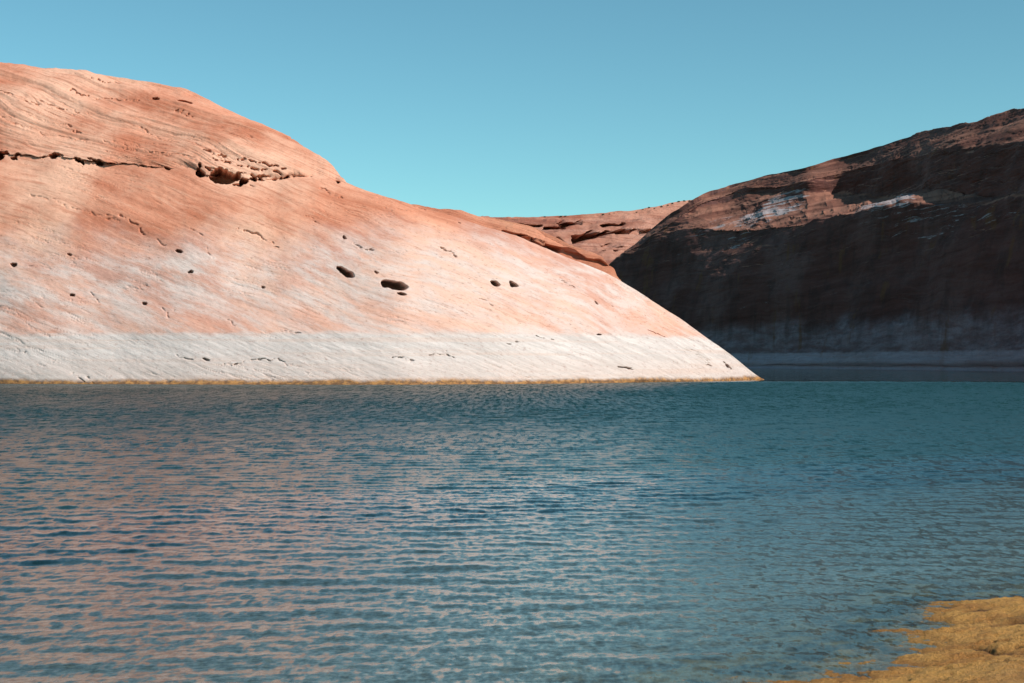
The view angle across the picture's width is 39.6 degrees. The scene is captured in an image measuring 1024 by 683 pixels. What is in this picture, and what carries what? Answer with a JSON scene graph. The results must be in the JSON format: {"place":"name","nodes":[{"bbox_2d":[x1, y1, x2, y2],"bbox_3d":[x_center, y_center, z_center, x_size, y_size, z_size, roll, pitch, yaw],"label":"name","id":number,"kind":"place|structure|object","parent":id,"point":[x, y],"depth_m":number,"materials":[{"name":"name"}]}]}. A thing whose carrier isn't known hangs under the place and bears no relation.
{"place":"outdoors","nodes":[
{"label":"outdoors","id":0,"kind":"place"},
{"bbox_2d":[0,62,763,384],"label":"hill","id":1,"kind":"structure","parent":0,"point":[153,233],"depth_m":203.57,"materials":[{"name":"orange stone"}]},
{"bbox_2d":[0,368,1023,682],"bbox_3d":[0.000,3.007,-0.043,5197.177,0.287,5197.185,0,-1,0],"label":"water","id":2,"kind":"structure","parent":0,"point":[100,476],"depth_m":42.35,"materials":[{"name":"teal liquid"}]},
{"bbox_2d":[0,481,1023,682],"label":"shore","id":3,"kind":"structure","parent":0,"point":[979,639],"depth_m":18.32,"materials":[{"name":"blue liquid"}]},
{"bbox_2d":[0,0,1023,216],"label":"sky","id":4,"kind":"structure","parent":0,"point":[491,108],"materials":[{"name":"blue"}]},
{"bbox_2d":[411,204,620,280],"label":"hill","id":5,"kind":"structure","parent":0,"point":[550,242],"depth_m":383.32,"materials":[{"name":"stone"}]},
{"bbox_2d":[481,200,690,264],"bbox_3d":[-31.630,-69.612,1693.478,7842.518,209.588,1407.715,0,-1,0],"label":"hill","id":6,"kind":"structure","parent":0,"point":[610,237],"depth_m":1370.79,"materials":[{"name":"pink stone"}]},
{"bbox_2d":[404,479,1009,526],"bbox_3d":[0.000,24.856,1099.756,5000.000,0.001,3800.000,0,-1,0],"label":"lake bed","id":7,"kind":"object","parent":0,"point":[815,492],"depth_m":82.33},
{"bbox_2d":[609,108,1023,370],"bbox_3d":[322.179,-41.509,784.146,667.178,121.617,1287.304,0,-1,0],"label":"hill","id":8,"kind":"structure","parent":0,"point":[905,254],"depth_m":625.44,"materials":[{"name":"stone"}]}
]}

